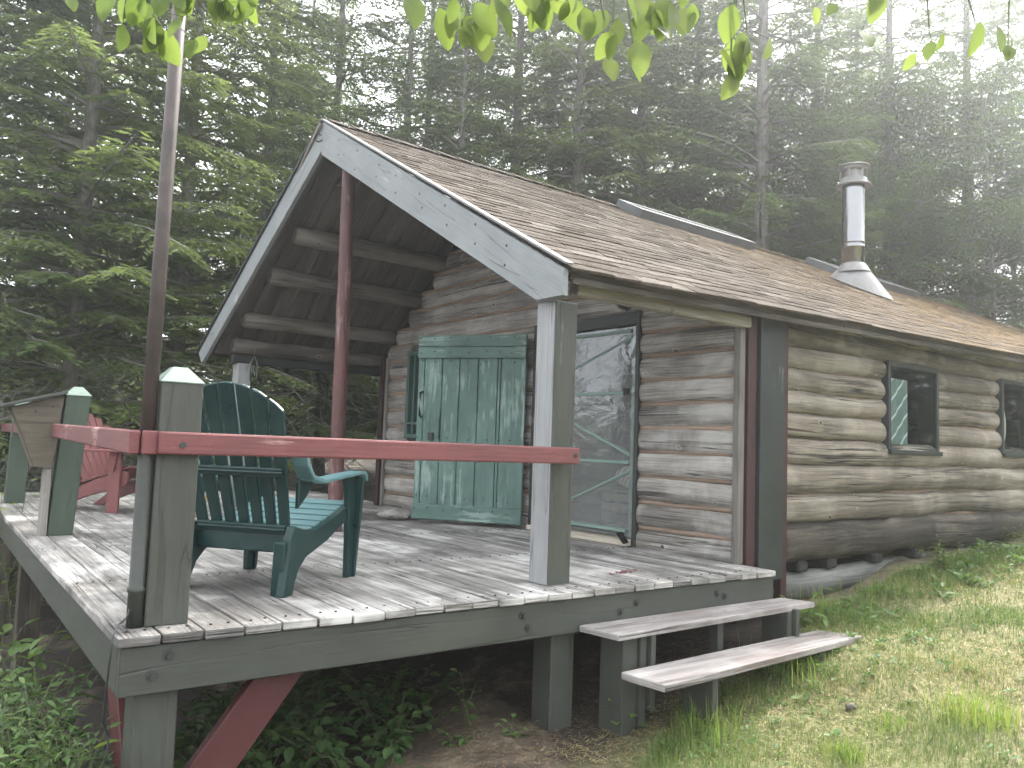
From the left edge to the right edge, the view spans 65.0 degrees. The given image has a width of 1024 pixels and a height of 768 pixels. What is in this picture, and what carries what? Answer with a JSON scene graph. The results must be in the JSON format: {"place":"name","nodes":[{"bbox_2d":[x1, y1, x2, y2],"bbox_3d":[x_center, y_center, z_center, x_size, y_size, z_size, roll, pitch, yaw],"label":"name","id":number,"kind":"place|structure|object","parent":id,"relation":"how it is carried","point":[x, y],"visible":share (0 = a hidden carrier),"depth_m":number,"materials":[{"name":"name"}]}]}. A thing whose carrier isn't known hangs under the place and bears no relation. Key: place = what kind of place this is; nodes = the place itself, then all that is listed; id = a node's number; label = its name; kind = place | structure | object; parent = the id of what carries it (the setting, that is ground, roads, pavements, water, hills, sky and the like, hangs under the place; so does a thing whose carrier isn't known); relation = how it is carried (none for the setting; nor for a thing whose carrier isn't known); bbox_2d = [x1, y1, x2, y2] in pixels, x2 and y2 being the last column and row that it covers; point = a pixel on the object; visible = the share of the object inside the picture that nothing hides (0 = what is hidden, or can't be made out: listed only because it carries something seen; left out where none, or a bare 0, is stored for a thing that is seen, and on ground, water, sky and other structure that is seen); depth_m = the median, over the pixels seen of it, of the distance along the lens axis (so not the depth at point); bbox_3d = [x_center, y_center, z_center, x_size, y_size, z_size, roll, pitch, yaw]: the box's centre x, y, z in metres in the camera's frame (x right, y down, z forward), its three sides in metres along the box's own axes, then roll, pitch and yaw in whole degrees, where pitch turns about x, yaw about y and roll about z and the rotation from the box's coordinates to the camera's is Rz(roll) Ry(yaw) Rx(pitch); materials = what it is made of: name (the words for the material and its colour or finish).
{"place":"outdoors","nodes":[
{"label":"outdoors","id":0,"kind":"place"},
{"bbox_2d":[65,0,258,65],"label":"leafy branch","id":1,"kind":"object","parent":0,"point":[143,15],"visible":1,"depth_m":1.89,"materials":[{"name":"green plant"}]},
{"bbox_2d":[0,458,1023,767],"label":"ground","id":2,"kind":"structure","parent":0,"point":[510,658],"depth_m":4.67,"materials":[{"name":"green plant"}]},
{"bbox_2d":[0,479,36,666],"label":"leafy sapling","id":3,"kind":"object","parent":2,"relation":"on","point":[8,570],"visible":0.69,"depth_m":6.82,"materials":[{"name":"green plant"}]},
{"bbox_2d":[0,622,67,755],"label":"leafy sapling","id":4,"kind":"object","parent":2,"relation":"on","point":[22,648],"visible":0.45,"depth_m":4.27,"materials":[{"name":"green plant"}]},
{"bbox_2d":[0,617,72,717],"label":"leafy sapling","id":5,"kind":"object","parent":2,"relation":"on","point":[8,627],"visible":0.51,"depth_m":5.27,"materials":[{"name":"green plant"}]},
{"bbox_2d":[0,646,110,767],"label":"bushy shrub","id":6,"kind":"object","parent":2,"relation":"on","point":[77,689],"visible":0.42,"depth_m":3.69,"materials":[{"name":"green plant"}]},
{"bbox_2d":[0,671,111,767],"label":"bushy shrub","id":7,"kind":"object","parent":2,"relation":"on","point":[40,744],"visible":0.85,"depth_m":3.31,"materials":[{"name":"green plant"}]},
{"bbox_2d":[0,715,120,767],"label":"bushy shrub","id":8,"kind":"object","parent":2,"relation":"on","point":[79,750],"visible":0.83,"depth_m":3.20,"materials":[{"name":"green plant"}]},
{"bbox_2d":[0,0,185,488],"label":"fir tree","id":9,"kind":"object","parent":2,"relation":"on","point":[11,260],"visible":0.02,"depth_m":15.71,"materials":[{"name":"green plant"}]},
{"bbox_2d":[79,740,119,767],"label":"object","id":10,"kind":"object","parent":2,"relation":"on","point":[103,743],"visible":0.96,"depth_m":3.07,"materials":[{"name":"green plant"}]},
{"bbox_2d":[0,0,212,567],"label":"fir tree","id":11,"kind":"object","parent":2,"relation":"on","point":[39,275],"visible":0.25,"depth_m":10.86,"materials":[{"name":"green plant"}]},
{"bbox_2d":[30,0,234,479],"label":"spruce tree","id":12,"kind":"object","parent":2,"relation":"on","point":[175,192],"visible":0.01,"depth_m":19.20,"materials":[{"name":"green plant"}]},
{"bbox_2d":[0,0,294,621],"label":"fir tree","id":13,"kind":"object","parent":2,"relation":"on","point":[68,376],"visible":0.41,"depth_m":10.98,"materials":[{"name":"green plant"}]},
{"bbox_2d":[93,682,233,762],"bbox_3d":[-1.877,1.845,4.373,0.814,0.465,0.527,3,-4,-9],"label":"shade plant","id":14,"kind":"object","parent":2,"relation":"on","point":[200,729],"visible":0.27,"depth_m":4.28,"materials":[{"name":"green plant"}]},
{"bbox_2d":[0,0,353,490],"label":"fir tree","id":15,"kind":"object","parent":2,"relation":"on","point":[255,78],"visible":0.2,"depth_m":12.69,"materials":[{"name":"green plant"}]},
{"bbox_2d":[90,0,379,487],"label":"spruce tree","id":16,"kind":"object","parent":2,"relation":"on","point":[232,274],"visible":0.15,"depth_m":14.35,"materials":[{"name":"green plant"}]},
{"bbox_2d":[179,681,298,747],"bbox_3d":[-1.683,1.870,4.687,0.622,0.427,0.856,0,-5,23],"label":"shade plant","id":17,"kind":"object","parent":2,"relation":"on","point":[201,704],"visible":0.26,"depth_m":4.61,"materials":[{"name":"green plant"}]},
{"bbox_2d":[173,695,335,767],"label":"shade plant","id":18,"kind":"object","parent":2,"relation":"on","point":[250,755],"visible":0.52,"depth_m":3.70,"materials":[{"name":"green plant"}]},
{"bbox_2d":[211,675,332,767],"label":"shade plant","id":19,"kind":"object","parent":2,"relation":"on","point":[273,724],"visible":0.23,"depth_m":4.07,"materials":[{"name":"green plant"}]},
{"bbox_2d":[173,25,382,464],"bbox_3d":[-6.873,-3.609,22.983,6.974,12.984,6.837,3,-4,-9],"label":"hardwood tree","id":20,"kind":"object","parent":2,"relation":"on","point":[256,67],"visible":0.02,"depth_m":23.14,"materials":[{"name":"green plant"}]},
{"bbox_2d":[195,0,374,470],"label":"spruce tree","id":21,"kind":"object","parent":2,"relation":"on","point":[333,16],"visible":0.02,"depth_m":20.76,"materials":[{"name":"green plant"}]},
{"bbox_2d":[299,670,319,688],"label":"shade plant","id":22,"kind":"object","parent":2,"relation":"on","point":[304,680],"visible":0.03,"depth_m":5.20,"materials":[{"name":"green plant"}]},
{"bbox_2d":[242,664,380,731],"bbox_3d":[-1.156,1.784,4.567,0.578,0.375,0.774,-2,-6,39],"label":"shade plant","id":23,"kind":"object","parent":2,"relation":"on","point":[312,705],"visible":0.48,"depth_m":4.52,"materials":[{"name":"green plant"}]},
{"bbox_2d":[263,689,361,767],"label":"shade plant","id":24,"kind":"object","parent":2,"relation":"on","point":[296,754],"visible":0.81,"depth_m":3.95,"materials":[{"name":"green plant"}]},
{"bbox_2d":[201,0,434,490],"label":"spruce tree","id":25,"kind":"object","parent":2,"relation":"on","point":[318,466],"visible":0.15,"depth_m":15.56,"materials":[{"name":"green plant"}]},
{"bbox_2d":[291,691,448,767],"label":"shade plant","id":26,"kind":"object","parent":2,"relation":"on","point":[394,748],"visible":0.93,"depth_m":3.98,"materials":[{"name":"green plant"}]},
{"bbox_2d":[308,669,456,741],"bbox_3d":[-0.714,1.767,4.313,0.773,0.326,0.801,2,-4,2],"label":"shade plant","id":27,"kind":"object","parent":2,"relation":"on","point":[386,711],"visible":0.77,"depth_m":4.37,"materials":[{"name":"green plant"}]},
{"bbox_2d":[270,0,502,474],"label":"spruce tree","id":28,"kind":"object","parent":2,"relation":"on","point":[403,95],"visible":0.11,"depth_m":16.52,"materials":[{"name":"green plant"}]},
{"bbox_2d":[0,491,775,767],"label":"deck","id":29,"kind":"structure","parent":2,"relation":"on","point":[414,587],"depth_m":4.06,"materials":[{"name":"grey wood"}]},
{"bbox_2d":[55,413,136,513],"bbox_3d":[-3.850,0.736,7.735,0.907,0.923,0.813,1,-5,17],"label":"garden chair","id":30,"kind":"object","parent":29,"relation":"on","point":[102,470],"visible":0.56,"depth_m":7.43,"materials":[{"name":"red paint"}]},
{"bbox_2d":[100,609,129,767],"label":"cable","id":31,"kind":"object","parent":29,"relation":"hanging from","point":[106,686],"visible":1,"depth_m":2.90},
{"bbox_2d":[126,5,185,628],"bbox_3d":[-1.385,-0.715,3.200,0.074,3.299,0.068,5,-5,-36],"label":"flagpole","id":32,"kind":"object","parent":29,"relation":"on","point":[136,589],"visible":0.84,"depth_m":3.14,"materials":[{"name":"grey paint"}]},
{"bbox_2d":[190,381,367,597],"bbox_3d":[-1.254,0.518,4.152,0.733,1.000,0.864,1,-4,15],"label":"garden chair","id":33,"kind":"object","parent":29,"relation":"on","point":[291,534],"visible":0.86,"depth_m":3.89,"materials":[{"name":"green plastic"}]},
{"bbox_2d":[1,367,579,627],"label":"deck railing","id":34,"kind":"object","parent":29,"relation":"on","point":[176,443],"visible":0.83,"depth_m":3.24,"materials":[{"name":"grey paint"}]},
{"bbox_2d":[0,391,68,535],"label":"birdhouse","id":35,"kind":"object","parent":34,"relation":"attached to","point":[34,421],"visible":0.98,"depth_m":5.57,"materials":[{"name":"grey paint"}]},
{"bbox_2d":[377,508,410,519],"bbox_3d":[-1.100,1.238,7.638,0.373,0.113,0.213,3,-4,-15],"label":"doorstop stone","id":36,"kind":"object","parent":29,"relation":"on","point":[398,514],"visible":0.93,"depth_m":7.56,"materials":[{"name":"grey stone"}]},
{"bbox_2d":[609,569,645,573],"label":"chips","id":37,"kind":"object","parent":29,"relation":"on","point":[622,571],"visible":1,"depth_m":4.86,"materials":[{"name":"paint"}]},
{"bbox_2d":[338,657,457,712],"bbox_3d":[-0.701,1.817,4.894,0.710,0.283,0.664,4,-5,-20],"label":"shade plant","id":38,"kind":"object","parent":2,"relation":"on","point":[373,697],"visible":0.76,"depth_m":4.82,"materials":[{"name":"green plant"}]},
{"bbox_2d":[328,0,504,472],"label":"spruce tree","id":39,"kind":"object","parent":2,"relation":"on","point":[417,34],"visible":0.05,"depth_m":20.32,"materials":[{"name":"green plant"}]},
{"bbox_2d":[346,0,533,481],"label":"spruce tree","id":40,"kind":"object","parent":2,"relation":"on","point":[487,83],"visible":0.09,"depth_m":15.86,"materials":[{"name":"green plant"}]},
{"bbox_2d":[437,728,475,746],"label":"seedling","id":41,"kind":"object","parent":2,"relation":"on","point":[461,741],"visible":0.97,"depth_m":4.03,"materials":[{"name":"green plant"}]},
{"bbox_2d":[450,668,483,726],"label":"seedling","id":42,"kind":"object","parent":2,"relation":"on","point":[472,717],"visible":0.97,"depth_m":4.27,"materials":[{"name":"green plant"}]},
{"bbox_2d":[412,0,550,182],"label":"spruce tree","id":43,"kind":"object","parent":2,"relation":"on","point":[494,118],"visible":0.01,"depth_m":20.42,"materials":[{"name":"green plant"}]},
{"bbox_2d":[377,0,618,426],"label":"spruce tree","id":44,"kind":"object","parent":2,"relation":"on","point":[515,159],"visible":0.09,"depth_m":17.76,"materials":[{"name":"green plant"}]},
{"bbox_2d":[0,306,1021,438],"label":"woods","id":45,"kind":"object","parent":2,"relation":"on","point":[203,370],"depth_m":29.66,"materials":[{"name":"green plant"}]},
{"bbox_2d":[74,632,955,767],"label":"leaf litter","id":46,"kind":"object","parent":2,"relation":"on","point":[554,738],"visible":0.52,"depth_m":4.08,"materials":[{"name":"plant"}]},
{"bbox_2d":[496,713,539,737],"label":"seedling","id":47,"kind":"object","parent":2,"relation":"on","point":[514,733],"visible":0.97,"depth_m":4.08,"materials":[{"name":"green plant"}]},
{"bbox_2d":[504,17,616,192],"bbox_3d":[0.991,-6.092,24.584,6.060,18.600,5.588,6,-6,-42],"label":"spruce tree","id":48,"kind":"object","parent":2,"relation":"on","point":[551,129],"visible":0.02,"depth_m":24.55,"materials":[{"name":"green plant"}]},
{"bbox_2d":[479,0,682,210],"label":"spruce tree","id":49,"kind":"object","parent":2,"relation":"on","point":[575,147],"visible":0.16,"depth_m":16.37,"materials":[{"name":"green plant"}]},
{"bbox_2d":[195,118,1023,623],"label":"log cabin","id":50,"kind":"object","parent":2,"relation":"on","point":[729,398],"visible":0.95,"depth_m":6.86,"materials":[{"name":"wood"}]},
{"bbox_2d":[249,349,257,380],"bbox_3d":[-2.716,-0.201,8.460,0.080,0.340,0.080,3,-5,-16],"label":"hanging lantern","id":51,"kind":"object","parent":50,"relation":"hanging from","point":[250,367],"visible":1,"depth_m":8.43,"materials":[{"name":"black metal"}]},
{"bbox_2d":[404,351,418,437],"bbox_3d":[-1.047,0.118,8.854,0.105,0.960,0.300,5,-5,-38],"label":"window","id":52,"kind":"structure","parent":50,"relation":"in","point":[413,360],"depth_m":8.88,"materials":[{"name":"teal paint"}]},
{"bbox_2d":[411,334,527,525],"bbox_3d":[-0.399,0.398,7.351,1.065,1.710,0.083,1,-5,19],"label":"plank door","id":53,"kind":"structure","parent":50,"relation":"in","point":[472,388],"depth_m":7.35,"materials":[{"name":"green paint"}]},
{"bbox_2d":[571,326,635,543],"bbox_3d":[0.583,0.405,6.700,0.185,1.692,1.200,5,-5,-38],"label":"screen door","id":54,"kind":"structure","parent":50,"relation":"in","point":[626,391],"depth_m":6.44,"materials":[{"name":"green paint"}]},
{"bbox_2d":[881,361,942,455],"bbox_3d":[3.492,0.231,7.107,0.940,0.790,0.200,5,-5,-38],"label":"window","id":55,"kind":"structure","parent":50,"relation":"in","point":[894,420],"depth_m":7.03,"materials":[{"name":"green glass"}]},
{"bbox_2d":[995,379,1023,457],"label":"window","id":56,"kind":"structure","parent":50,"relation":"in","point":[1002,383],"depth_m":8.34,"materials":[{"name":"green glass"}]},
{"bbox_2d":[552,0,685,210],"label":"spruce tree","id":57,"kind":"object","parent":2,"relation":"on","point":[610,183],"visible":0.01,"depth_m":20.82,"materials":[{"name":"green plant"}]},
{"bbox_2d":[604,698,651,726],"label":"seedling","id":58,"kind":"object","parent":2,"relation":"on","point":[643,724],"visible":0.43,"depth_m":4.11,"materials":[{"name":"green plant"}]},
{"bbox_2d":[545,0,750,229],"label":"spruce tree","id":59,"kind":"object","parent":2,"relation":"on","point":[647,120],"visible":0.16,"depth_m":17.07,"materials":[{"name":"green plant"}]},
{"bbox_2d":[611,23,727,215],"bbox_3d":[5.042,-5.667,24.061,5.308,17.670,5.757,0,-5,21],"label":"spruce tree","id":60,"kind":"object","parent":2,"relation":"on","point":[671,122],"visible":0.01,"depth_m":23.97,"materials":[{"name":"green plant"}]},
{"bbox_2d":[605,0,814,251],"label":"spruce tree","id":61,"kind":"object","parent":2,"relation":"on","point":[754,24],"visible":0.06,"depth_m":17.64,"materials":[{"name":"green plant"}]},
{"bbox_2d":[620,51,811,244],"bbox_3d":[6.338,-3.501,26.010,7.162,13.602,7.306,0,-5,23],"label":"hardwood tree","id":62,"kind":"object","parent":2,"relation":"on","point":[736,138],"depth_m":25.47,"materials":[{"name":"green plant"}]},
{"bbox_2d":[668,691,764,758],"bbox_3d":[0.978,1.651,3.988,0.507,0.212,0.472,2,-4,6],"label":"grass tuft","id":63,"kind":"object","parent":2,"relation":"on","point":[702,728],"visible":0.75,"depth_m":3.99,"materials":[{"name":"green plant"}]},
{"bbox_2d":[579,598,861,736],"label":"porch steps","id":64,"kind":"structure","parent":2,"relation":"on","point":[633,677],"depth_m":4.20,"materials":[{"name":"grey paint"}]},
{"bbox_2d":[619,0,917,432],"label":"spruce tree","id":65,"kind":"object","parent":2,"relation":"on","point":[761,120],"visible":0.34,"depth_m":16.44,"materials":[{"name":"green plant"}]},
{"bbox_2d":[533,554,1023,767],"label":"dead thatch","id":66,"kind":"object","parent":2,"relation":"on","point":[786,707],"visible":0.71,"depth_m":4.19,"materials":[{"name":"beige plant"}]},
{"bbox_2d":[669,12,914,273],"bbox_3d":[6.556,-2.430,19.009,5.646,10.511,5.535,2,-4,1],"label":"hardwood tree","id":67,"kind":"object","parent":2,"relation":"on","point":[789,98],"visible":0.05,"depth_m":17.98,"materials":[{"name":"green plant"}]},
{"bbox_2d":[737,634,864,688],"bbox_3d":[1.636,1.587,4.722,0.596,0.186,0.722,5,-5,-36],"label":"grass tuft","id":68,"kind":"object","parent":2,"relation":"on","point":[789,666],"visible":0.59,"depth_m":4.59,"materials":[{"name":"green plant"}]},
{"bbox_2d":[778,592,842,626],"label":"broadleaf weed","id":69,"kind":"object","parent":2,"relation":"on","point":[825,619],"visible":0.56,"depth_m":5.29,"materials":[{"name":"green plant"}]},
{"bbox_2d":[715,64,913,275],"bbox_3d":[7.897,-2.906,21.532,6.186,11.748,6.310,-2,-6,42],"label":"hardwood tree","id":70,"kind":"object","parent":2,"relation":"on","point":[797,143],"depth_m":21.08,"materials":[{"name":"green plant"}]},
{"bbox_2d":[790,580,872,624],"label":"grass tuft","id":71,"kind":"object","parent":2,"relation":"on","point":[822,605],"visible":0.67,"depth_m":5.49,"materials":[{"name":"green plant"}]},
{"bbox_2d":[658,540,1023,767],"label":"lawn weeds","id":72,"kind":"object","parent":2,"relation":"on","point":[968,563],"visible":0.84,"depth_m":5.04,"materials":[{"name":"green plant"}]},
{"bbox_2d":[726,0,955,286],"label":"spruce tree","id":73,"kind":"object","parent":2,"relation":"on","point":[931,257],"visible":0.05,"depth_m":18.48,"materials":[{"name":"green plant"}]},
{"bbox_2d":[809,729,888,767],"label":"grass tuft","id":74,"kind":"object","parent":2,"relation":"on","point":[858,755],"visible":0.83,"depth_m":3.79,"materials":[{"name":"green plant"}]},
{"bbox_2d":[845,703,855,709],"bbox_3d":[1.769,1.687,4.204,0.057,0.037,0.054,5,-5,-36],"label":"lawn stone","id":75,"kind":"object","parent":2,"relation":"on","point":[850,706],"visible":1,"depth_m":4.19,"materials":[{"name":"grey stone"}]},
{"bbox_2d":[826,588,876,611],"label":"broadleaf weed","id":76,"kind":"object","parent":2,"relation":"on","point":[856,592],"visible":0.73,"depth_m":5.66,"materials":[{"name":"green plant"}]},
{"bbox_2d":[728,54,991,288],"bbox_3d":[7.277,-2.321,17.117,5.209,9.893,5.314,0,-5,25],"label":"hardwood tree","id":77,"kind":"object","parent":2,"relation":"on","point":[822,187],"visible":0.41,"depth_m":16.78,"materials":[{"name":"green plant"}]},
{"bbox_2d":[786,0,936,294],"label":"spruce tree","id":78,"kind":"object","parent":2,"relation":"on","point":[872,27],"depth_m":24.74,"materials":[{"name":"green plant"}]},
{"bbox_2d":[856,702,923,737],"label":"grass tuft","id":79,"kind":"object","parent":2,"relation":"on","point":[888,722],"visible":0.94,"depth_m":3.98,"materials":[{"name":"green plant"}]},
{"bbox_2d":[839,569,941,602],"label":"grass tuft","id":80,"kind":"object","parent":2,"relation":"on","point":[890,585],"visible":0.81,"depth_m":5.97,"materials":[{"name":"green plant"}]},
{"bbox_2d":[786,73,1003,293],"bbox_3d":[9.555,-2.642,20.470,5.860,11.129,5.978,1,-4,12],"label":"hardwood tree","id":81,"kind":"object","parent":2,"relation":"on","point":[901,144],"depth_m":19.86,"materials":[{"name":"green plant"}]},
{"bbox_2d":[782,28,1023,304],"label":"hardwood tree","id":82,"kind":"object","parent":2,"relation":"on","point":[928,125],"visible":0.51,"depth_m":16.49,"materials":[{"name":"green plant"}]},
{"bbox_2d":[785,0,1023,329],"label":"spruce tree","id":83,"kind":"object","parent":2,"relation":"on","point":[888,45],"visible":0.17,"depth_m":17.32,"materials":[{"name":"green plant"}]},
{"bbox_2d":[846,79,1023,297],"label":"hardwood tree","id":84,"kind":"object","parent":2,"relation":"on","point":[953,190],"visible":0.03,"depth_m":20.16,"materials":[{"name":"green plant"}]},
{"bbox_2d":[912,534,976,569],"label":"fern clump","id":85,"kind":"object","parent":2,"relation":"on","point":[942,557],"visible":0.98,"depth_m":6.54,"materials":[{"name":"green plant"}]},
{"bbox_2d":[870,0,1023,323],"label":"spruce tree","id":86,"kind":"object","parent":2,"relation":"on","point":[966,15],"visible":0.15,"depth_m":18.31,"materials":[{"name":"green plant"}]},
{"bbox_2d":[875,11,1023,327],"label":"hardwood tree","id":87,"kind":"object","parent":2,"relation":"on","point":[1015,215],"visible":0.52,"depth_m":16.93,"materials":[{"name":"green plant"}]},
{"bbox_2d":[903,676,1019,739],"bbox_3d":[2.298,1.577,4.018,0.531,0.215,0.535,5,-5,-36],"label":"grass tuft","id":88,"kind":"object","parent":2,"relation":"on","point":[974,703],"visible":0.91,"depth_m":3.96,"materials":[{"name":"green plant"}]},
{"bbox_2d":[926,0,1023,325],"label":"spruce tree","id":89,"kind":"object","parent":2,"relation":"on","point":[1019,12],"visible":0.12,"depth_m":19.41,"materials":[{"name":"green plant"}]},
{"bbox_2d":[930,87,1023,326],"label":"hardwood tree","id":90,"kind":"object","parent":2,"relation":"on","point":[996,227],"visible":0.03,"depth_m":21.10,"materials":[{"name":"green plant"}]},
{"bbox_2d":[952,105,1023,325],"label":"hardwood tree","id":91,"kind":"object","parent":2,"relation":"on","point":[996,271],"visible":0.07,"depth_m":19.82,"materials":[{"name":"green plant"}]},
{"bbox_2d":[978,538,1023,554],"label":"fern clump","id":92,"kind":"object","parent":2,"relation":"on","point":[992,548],"visible":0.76,"depth_m":7.02,"materials":[{"name":"green plant"}]},
{"bbox_2d":[1001,524,1023,547],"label":"fern clump","id":93,"kind":"object","parent":2,"relation":"on","point":[1021,540],"visible":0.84,"depth_m":7.63,"materials":[{"name":"green plant"}]},
{"bbox_2d":[0,0,1023,404],"label":"sky","id":94,"kind":"structure","parent":0,"point":[896,29],"materials":[{"name":"white"}]},
{"bbox_2d":[403,0,772,99],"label":"leafy branch","id":95,"kind":"object","parent":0,"point":[659,19],"visible":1,"depth_m":2.00,"materials":[{"name":"green plant"}]},
{"bbox_2d":[597,487,628,536],"bbox_3d":[1.083,1.132,7.003,0.420,0.430,0.560,5,-5,-38],"label":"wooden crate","id":96,"kind":"object","parent":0,"point":[618,515],"visible":0.22,"depth_m":6.98,"materials":[{"name":"grey wood"}]},
{"bbox_2d":[615,466,629,487],"bbox_3d":[1.076,0.805,6.937,0.050,0.200,0.480,5,-5,-38],"label":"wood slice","id":97,"kind":"object","parent":96,"relation":"on","point":[624,481],"visible":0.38,"depth_m":7.02,"materials":[{"name":"beige wood"}]},
{"bbox_2d":[628,541,1023,767],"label":"lawn grass","id":98,"kind":"structure","parent":0,"point":[918,616],"depth_m":4.40,"materials":[{"name":"green plant"}]},
{"bbox_2d":[812,0,1015,70],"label":"leafy branch","id":99,"kind":"object","parent":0,"point":[875,9],"visible":1,"depth_m":2.21,"materials":[{"name":"green plant"}]}
]}

